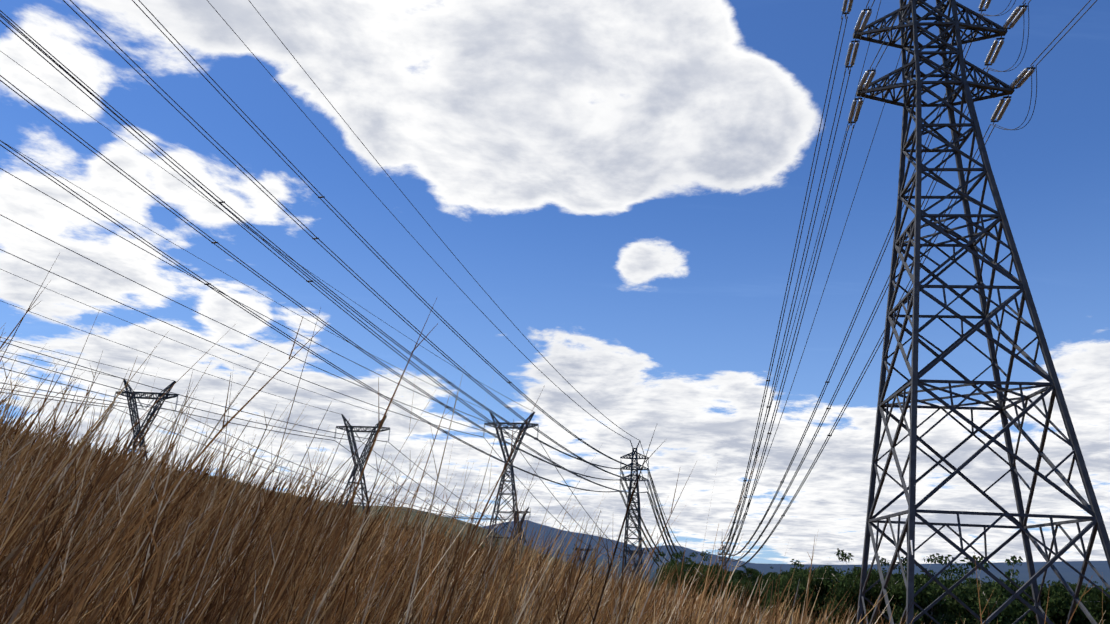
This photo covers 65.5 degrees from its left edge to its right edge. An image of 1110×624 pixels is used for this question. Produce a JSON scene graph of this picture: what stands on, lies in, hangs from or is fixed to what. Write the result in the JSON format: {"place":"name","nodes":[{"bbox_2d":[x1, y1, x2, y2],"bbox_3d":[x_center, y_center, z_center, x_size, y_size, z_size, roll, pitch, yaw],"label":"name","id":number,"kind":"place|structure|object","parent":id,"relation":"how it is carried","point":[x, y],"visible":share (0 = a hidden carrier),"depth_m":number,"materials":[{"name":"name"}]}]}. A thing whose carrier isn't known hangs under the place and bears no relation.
{"place":"outdoors","nodes":[
{"label":"outdoors","id":0,"kind":"place"},
{"bbox_2d":[0,0,1109,564],"label":"sky","id":1,"kind":"structure","parent":0,"point":[626,181],"materials":[{"name":"blue"}]},
{"bbox_2d":[187,474,1109,591],"bbox_3d":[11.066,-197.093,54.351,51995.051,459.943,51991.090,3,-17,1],"label":"terrain","id":2,"kind":"structure","parent":0,"point":[1071,575],"depth_m":6377.36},
{"bbox_2d":[113,379,177,461],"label":"pylon","id":3,"kind":"object","parent":2,"relation":"on","point":[137,430],"visible":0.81,"depth_m":246.93,"materials":[{"name":"galvanised steel"},{"name":"glass"}]},
{"bbox_2d":[0,467,597,623],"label":"grass leaves","id":4,"kind":"object","parent":2,"relation":"on","point":[168,582],"depth_m":4.31,"materials":[{"name":"brown plant"}]},
{"bbox_2d":[334,414,389,519],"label":"pylon","id":5,"kind":"object","parent":2,"relation":"on","point":[353,443],"visible":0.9,"depth_m":276.13,"materials":[{"name":"galvanised steel"},{"name":"glass"}]},
{"bbox_2d":[9,438,828,623],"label":"grass leaves","id":6,"kind":"object","parent":2,"relation":"on","point":[350,544],"depth_m":11.49,"materials":[{"name":"brown plant"}]},
{"bbox_2d":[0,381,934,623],"bbox_3d":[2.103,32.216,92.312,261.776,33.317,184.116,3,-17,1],"label":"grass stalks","id":7,"kind":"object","parent":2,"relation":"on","point":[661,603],"depth_m":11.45,"materials":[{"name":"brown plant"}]},
{"bbox_2d":[483,412,538,559],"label":"pylon","id":8,"kind":"object","parent":2,"relation":"on","point":[503,480],"visible":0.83,"depth_m":276.22,"materials":[{"name":"galvanised steel"},{"name":"glass"}]},
{"bbox_2d":[509,506,530,543],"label":"pylon","id":9,"kind":"object","parent":2,"relation":"on","point":[523,512],"visible":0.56,"depth_m":736.66,"materials":[{"name":"grey metal"}]},
{"bbox_2d":[0,253,1104,623],"bbox_3d":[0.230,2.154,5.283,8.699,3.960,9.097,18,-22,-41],"label":"grass stalks","id":10,"kind":"object","parent":2,"relation":"on","point":[28,566],"depth_m":4.18,"materials":[{"name":"brown plant"}]},
{"bbox_2d":[572,544,592,571],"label":"pylon","id":11,"kind":"object","parent":2,"relation":"on","point":[581,553],"visible":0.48,"depth_m":760.32,"materials":[{"name":"grey metal"}]},
{"bbox_2d":[620,440,648,583],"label":"pylon","id":12,"kind":"object","parent":2,"relation":"on","point":[631,475],"visible":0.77,"depth_m":327.15,"materials":[{"name":"galvanised steel"},{"name":"glass"}]},
{"bbox_2d":[627,547,646,575],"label":"pylon","id":13,"kind":"object","parent":2,"relation":"on","point":[632,552],"visible":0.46,"depth_m":761.17,"materials":[{"name":"grey metal"}]},
{"bbox_2d":[652,557,681,591],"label":"tree","id":14,"kind":"object","parent":2,"relation":"on","point":[656,560],"visible":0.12,"depth_m":148.93,"materials":[{"name":"green plant"}]},
{"bbox_2d":[650,550,684,583],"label":"tree","id":15,"kind":"object","parent":2,"relation":"on","point":[681,553],"depth_m":231.60,"materials":[{"name":"green plant"}]},
{"bbox_2d":[656,565,679,580],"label":"tree","id":16,"kind":"object","parent":2,"relation":"on","point":[666,568],"visible":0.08,"depth_m":176.19,"materials":[{"name":"green plant"}]},
{"bbox_2d":[670,552,679,565],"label":"tree","id":17,"kind":"object","parent":2,"relation":"on","point":[675,556],"depth_m":195.02,"materials":[{"name":"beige plant"}]},
{"bbox_2d":[658,561,706,577],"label":"tree","id":18,"kind":"object","parent":2,"relation":"on","point":[696,565],"visible":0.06,"depth_m":198.04,"materials":[{"name":"green plant"}]},
{"bbox_2d":[666,566,699,597],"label":"tree","id":19,"kind":"object","parent":2,"relation":"on","point":[676,578],"visible":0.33,"depth_m":144.33,"materials":[{"name":"green plant"}]},
{"bbox_2d":[683,555,711,578],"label":"tree","id":20,"kind":"object","parent":2,"relation":"on","point":[704,558],"visible":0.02,"depth_m":165.72,"materials":[{"name":"green plant"}]},
{"bbox_2d":[677,565,723,591],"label":"tree","id":21,"kind":"object","parent":2,"relation":"on","point":[690,569],"depth_m":150.93,"materials":[{"name":"green plant"}]},
{"bbox_2d":[678,561,729,604],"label":"tree","id":22,"kind":"object","parent":2,"relation":"on","point":[700,574],"visible":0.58,"depth_m":140.47,"materials":[{"name":"green plant"}]},
{"bbox_2d":[700,550,710,563],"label":"tree","id":23,"kind":"object","parent":2,"relation":"on","point":[702,553],"depth_m":232.47,"materials":[{"name":"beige plant"}]},
{"bbox_2d":[718,543,729,569],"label":"pylon","id":24,"kind":"object","parent":2,"relation":"on","point":[724,554],"visible":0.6,"depth_m":822.48,"materials":[{"name":"grey metal"}]},
{"bbox_2d":[0,0,1096,567],"bbox_3d":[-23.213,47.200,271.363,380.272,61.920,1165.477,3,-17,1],"label":"conductors","id":25,"kind":"object","parent":24,"relation":"attached to","point":[308,280],"visible":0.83,"depth_m":132.87,"materials":[{"name":"grey metal"}]},
{"bbox_2d":[717,577,743,593],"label":"tree","id":26,"kind":"object","parent":2,"relation":"on","point":[733,581],"visible":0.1,"depth_m":284.99,"materials":[{"name":"green plant"}]},
{"bbox_2d":[719,589,754,611],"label":"tree","id":27,"kind":"object","parent":2,"relation":"on","point":[736,601],"visible":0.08,"depth_m":280.90,"materials":[{"name":"green plant"}]},
{"bbox_2d":[722,579,753,600],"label":"tree","id":28,"kind":"object","parent":2,"relation":"on","point":[741,587],"depth_m":284.22,"materials":[{"name":"green plant"}]},
{"bbox_2d":[735,571,747,580],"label":"tree","id":29,"kind":"object","parent":2,"relation":"on","point":[741,576],"visible":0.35,"depth_m":659.09,"materials":[{"name":"green plant"}]},
{"bbox_2d":[727,578,761,612],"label":"tree","id":30,"kind":"object","parent":2,"relation":"on","point":[744,588],"visible":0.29,"depth_m":281.35,"materials":[{"name":"green plant"}]},
{"bbox_2d":[741,566,754,580],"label":"tree","id":31,"kind":"object","parent":2,"relation":"on","point":[751,577],"visible":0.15,"depth_m":602.71,"materials":[{"name":"green plant"}]},
{"bbox_2d":[744,567,759,579],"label":"tree","id":32,"kind":"object","parent":2,"relation":"on","point":[752,571],"visible":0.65,"depth_m":659.42,"materials":[{"name":"green plant"}]},
{"bbox_2d":[744,582,766,613],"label":"tree","id":33,"kind":"object","parent":2,"relation":"on","point":[761,589],"visible":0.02,"depth_m":286.63,"materials":[{"name":"green plant"}]},
{"bbox_2d":[750,572,762,611],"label":"tree","id":34,"kind":"object","parent":2,"relation":"on","point":[760,575],"visible":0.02,"depth_m":294.08,"materials":[{"name":"green plant"}]},
{"bbox_2d":[759,572,777,581],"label":"tree","id":35,"kind":"object","parent":2,"relation":"on","point":[767,575],"visible":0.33,"depth_m":648.58,"materials":[{"name":"green plant"}]},
{"bbox_2d":[763,588,777,613],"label":"tree","id":36,"kind":"object","parent":2,"relation":"on","point":[768,595],"depth_m":168.78,"materials":[{"name":"green plant"}]},
{"bbox_2d":[765,574,777,581],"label":"tree","id":37,"kind":"object","parent":2,"relation":"on","point":[770,576],"visible":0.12,"depth_m":583.43,"materials":[{"name":"green plant"}]},
{"bbox_2d":[760,591,800,621],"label":"tree","id":38,"kind":"object","parent":2,"relation":"on","point":[781,601],"visible":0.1,"depth_m":144.54,"materials":[{"name":"green plant"}]},
{"bbox_2d":[766,570,816,594],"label":"tree","id":39,"kind":"object","parent":2,"relation":"on","point":[782,582],"visible":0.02,"depth_m":178.08,"materials":[{"name":"green plant"}]},
{"bbox_2d":[790,559,803,566],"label":"tree","id":40,"kind":"object","parent":2,"relation":"on","point":[796,563],"visible":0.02,"depth_m":195.47,"materials":[{"name":"beige plant"}]},
{"bbox_2d":[779,564,823,583],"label":"tree","id":41,"kind":"object","parent":2,"relation":"on","point":[796,570],"visible":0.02,"depth_m":172.77,"materials":[{"name":"green plant"}]},
{"bbox_2d":[774,573,829,623],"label":"tree","id":42,"kind":"object","parent":2,"relation":"on","point":[802,587],"visible":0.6,"depth_m":139.17,"materials":[{"name":"green plant"}]},
{"bbox_2d":[766,566,841,599],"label":"tree","id":43,"kind":"object","parent":2,"relation":"on","point":[807,573],"visible":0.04,"depth_m":150.26,"materials":[{"name":"green plant"}]},
{"bbox_2d":[785,594,836,623],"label":"tree","id":44,"kind":"object","parent":2,"relation":"on","point":[817,606],"visible":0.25,"depth_m":138.36,"materials":[{"name":"green plant"}]},
{"bbox_2d":[818,589,856,623],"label":"tree","id":45,"kind":"object","parent":2,"relation":"on","point":[827,598],"visible":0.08,"depth_m":136.83,"materials":[{"name":"green plant"}]},
{"bbox_2d":[804,565,884,623],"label":"tree","id":46,"kind":"object","parent":2,"relation":"on","point":[847,582],"visible":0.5,"depth_m":133.35,"materials":[{"name":"green plant"}]},
{"bbox_2d":[838,553,853,572],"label":"tree","id":47,"kind":"object","parent":2,"relation":"on","point":[845,559],"depth_m":173.56,"materials":[{"name":"green plant"}]},
{"bbox_2d":[818,573,888,622],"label":"tree","id":48,"kind":"object","parent":2,"relation":"on","point":[826,581],"visible":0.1,"depth_m":137.80,"materials":[{"name":"green plant"}]},
{"bbox_2d":[833,567,886,576],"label":"tree","id":49,"kind":"object","parent":2,"relation":"on","point":[845,571],"visible":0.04,"depth_m":150.46,"materials":[{"name":"green plant"}]},
{"bbox_2d":[836,548,892,612],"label":"tree","id":50,"kind":"object","parent":2,"relation":"on","point":[842,554],"visible":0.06,"depth_m":141.42,"materials":[{"name":"green plant"}]},
{"bbox_2d":[848,567,906,578],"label":"tree","id":51,"kind":"object","parent":2,"relation":"on","point":[899,572],"visible":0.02,"depth_m":154.13,"materials":[{"name":"green plant"}]},
{"bbox_2d":[860,568,901,597],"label":"tree","id":52,"kind":"object","parent":2,"relation":"on","point":[892,578],"visible":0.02,"depth_m":137.69,"materials":[{"name":"green plant"}]},
{"bbox_2d":[852,571,924,623],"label":"tree","id":53,"kind":"object","parent":2,"relation":"on","point":[885,620],"visible":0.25,"depth_m":133.49,"materials":[{"name":"green plant"}]},
{"bbox_2d":[855,569,940,623],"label":"tree","id":54,"kind":"object","parent":2,"relation":"on","point":[922,601],"visible":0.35,"depth_m":131.90,"materials":[{"name":"green plant"}]},
{"bbox_2d":[894,562,906,570],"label":"tree","id":55,"kind":"object","parent":2,"relation":"on","point":[900,567],"depth_m":166.31,"materials":[{"name":"green plant"}]},
{"bbox_2d":[875,556,929,621],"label":"tree","id":56,"kind":"object","parent":2,"relation":"on","point":[884,563],"visible":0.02,"depth_m":142.29,"materials":[{"name":"green plant"}]},
{"bbox_2d":[901,557,916,575],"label":"tree","id":57,"kind":"object","parent":2,"relation":"on","point":[905,560],"depth_m":154.73,"materials":[{"name":"green plant"}]},
{"bbox_2d":[920,568,936,577],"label":"tree","id":58,"kind":"object","parent":2,"relation":"on","point":[930,571],"depth_m":172.74,"materials":[{"name":"green plant"}]},
{"bbox_2d":[919,553,940,579],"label":"tree","id":59,"kind":"object","parent":2,"relation":"on","point":[931,559],"visible":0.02,"depth_m":147.42,"materials":[{"name":"green plant"}]},
{"bbox_2d":[892,574,971,621],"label":"tree","id":60,"kind":"object","parent":2,"relation":"on","point":[951,584],"visible":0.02,"depth_m":145.19,"materials":[{"name":"green plant"}]},
{"bbox_2d":[890,573,977,623],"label":"tree","id":61,"kind":"object","parent":2,"relation":"on","point":[943,609],"visible":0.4,"depth_m":132.45,"materials":[{"name":"green plant"}]},
{"bbox_2d":[901,574,970,617],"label":"tree","id":62,"kind":"object","parent":2,"relation":"on","point":[954,599],"visible":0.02,"depth_m":141.99,"materials":[{"name":"green plant"}]},
{"bbox_2d":[915,555,961,621],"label":"tree","id":63,"kind":"object","parent":2,"relation":"on","point":[941,560],"visible":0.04,"depth_m":137.57,"materials":[{"name":"green plant"}]},
{"bbox_2d":[941,569,955,578],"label":"tree","id":64,"kind":"object","parent":2,"relation":"on","point":[944,574],"visible":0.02,"depth_m":171.83,"materials":[{"name":"green plant"}]},
{"bbox_2d":[946,564,962,576],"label":"tree","id":65,"kind":"object","parent":2,"relation":"on","point":[953,570],"visible":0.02,"depth_m":165.32,"materials":[{"name":"green plant"}]},
{"bbox_2d":[950,572,967,580],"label":"tree","id":66,"kind":"object","parent":2,"relation":"on","point":[959,577],"visible":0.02,"depth_m":174.88,"materials":[{"name":"green plant"}]},
{"bbox_2d":[938,576,982,615],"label":"tree","id":67,"kind":"object","parent":2,"relation":"on","point":[969,585],"visible":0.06,"depth_m":144.98,"materials":[{"name":"green plant"}]},
{"bbox_2d":[957,566,974,582],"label":"tree","id":68,"kind":"object","parent":2,"relation":"on","point":[962,572],"visible":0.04,"depth_m":157.21,"materials":[{"name":"green plant"}]},
{"bbox_2d":[964,577,980,583],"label":"tree","id":69,"kind":"object","parent":2,"relation":"on","point":[973,581],"visible":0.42,"depth_m":642.62,"materials":[{"name":"green plant"}]},
{"bbox_2d":[841,0,1109,623],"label":"tension tower","id":70,"kind":"structure","parent":2,"relation":"on","point":[915,227],"depth_m":72.64,"materials":[{"name":"metal"}]},
{"bbox_2d":[973,561,989,589],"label":"tree","id":71,"kind":"object","parent":2,"relation":"on","point":[986,564],"depth_m":156.47,"materials":[{"name":"green plant"}]},
{"bbox_2d":[952,555,1028,623],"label":"tree","id":72,"kind":"object","parent":2,"relation":"on","point":[1011,611],"visible":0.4,"depth_m":130.78,"materials":[{"name":"green plant"}]},
{"bbox_2d":[960,557,1034,620],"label":"tree","id":73,"kind":"object","parent":2,"relation":"on","point":[971,567],"visible":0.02,"depth_m":143.59,"materials":[{"name":"green plant"}]},
{"bbox_2d":[966,555,1044,623],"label":"tree","id":74,"kind":"object","parent":2,"relation":"on","point":[1022,609],"visible":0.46,"depth_m":129.71,"materials":[{"name":"green plant"}]},
{"bbox_2d":[974,580,1048,601],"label":"tree","id":75,"kind":"object","parent":2,"relation":"on","point":[990,583],"depth_m":138.06,"materials":[{"name":"green plant"}]},
{"bbox_2d":[1005,569,1019,578],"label":"tree","id":76,"kind":"object","parent":2,"relation":"on","point":[1008,574],"visible":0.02,"depth_m":158.82,"materials":[{"name":"green plant"}]},
{"bbox_2d":[972,580,1070,618],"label":"tree","id":77,"kind":"object","parent":2,"relation":"on","point":[1044,591],"visible":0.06,"depth_m":133.62,"materials":[{"name":"green plant"}]},
{"bbox_2d":[976,576,1082,623],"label":"tree","id":78,"kind":"object","parent":2,"relation":"on","point":[1003,594],"visible":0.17,"depth_m":132.41,"materials":[{"name":"green plant"}]},
{"bbox_2d":[1022,584,1094,623],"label":"tree","id":79,"kind":"object","parent":2,"relation":"on","point":[1077,618],"visible":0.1,"depth_m":132.48,"materials":[{"name":"green plant"}]},
{"bbox_2d":[1054,590,1094,623],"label":"tree","id":80,"kind":"object","parent":2,"relation":"on","point":[1068,603],"visible":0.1,"depth_m":133.15,"materials":[{"name":"green plant"}]},
{"bbox_2d":[1079,599,1097,623],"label":"tree","id":81,"kind":"object","parent":2,"relation":"on","point":[1087,622],"visible":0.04,"depth_m":130.94,"materials":[{"name":"green plant"}]},
{"bbox_2d":[1068,585,1109,622],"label":"tree","id":82,"kind":"object","parent":2,"relation":"on","point":[1088,601],"visible":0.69,"depth_m":123.05,"materials":[{"name":"green plant"}]},
{"bbox_2d":[1084,585,1109,623],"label":"tree","id":83,"kind":"object","parent":2,"relation":"on","point":[1107,599],"visible":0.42,"depth_m":123.47,"materials":[{"name":"green plant"}]},
{"bbox_2d":[1095,603,1109,623],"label":"tree","id":84,"kind":"object","parent":2,"relation":"on","point":[1105,622],"visible":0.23,"depth_m":123.09,"materials":[{"name":"green plant"}]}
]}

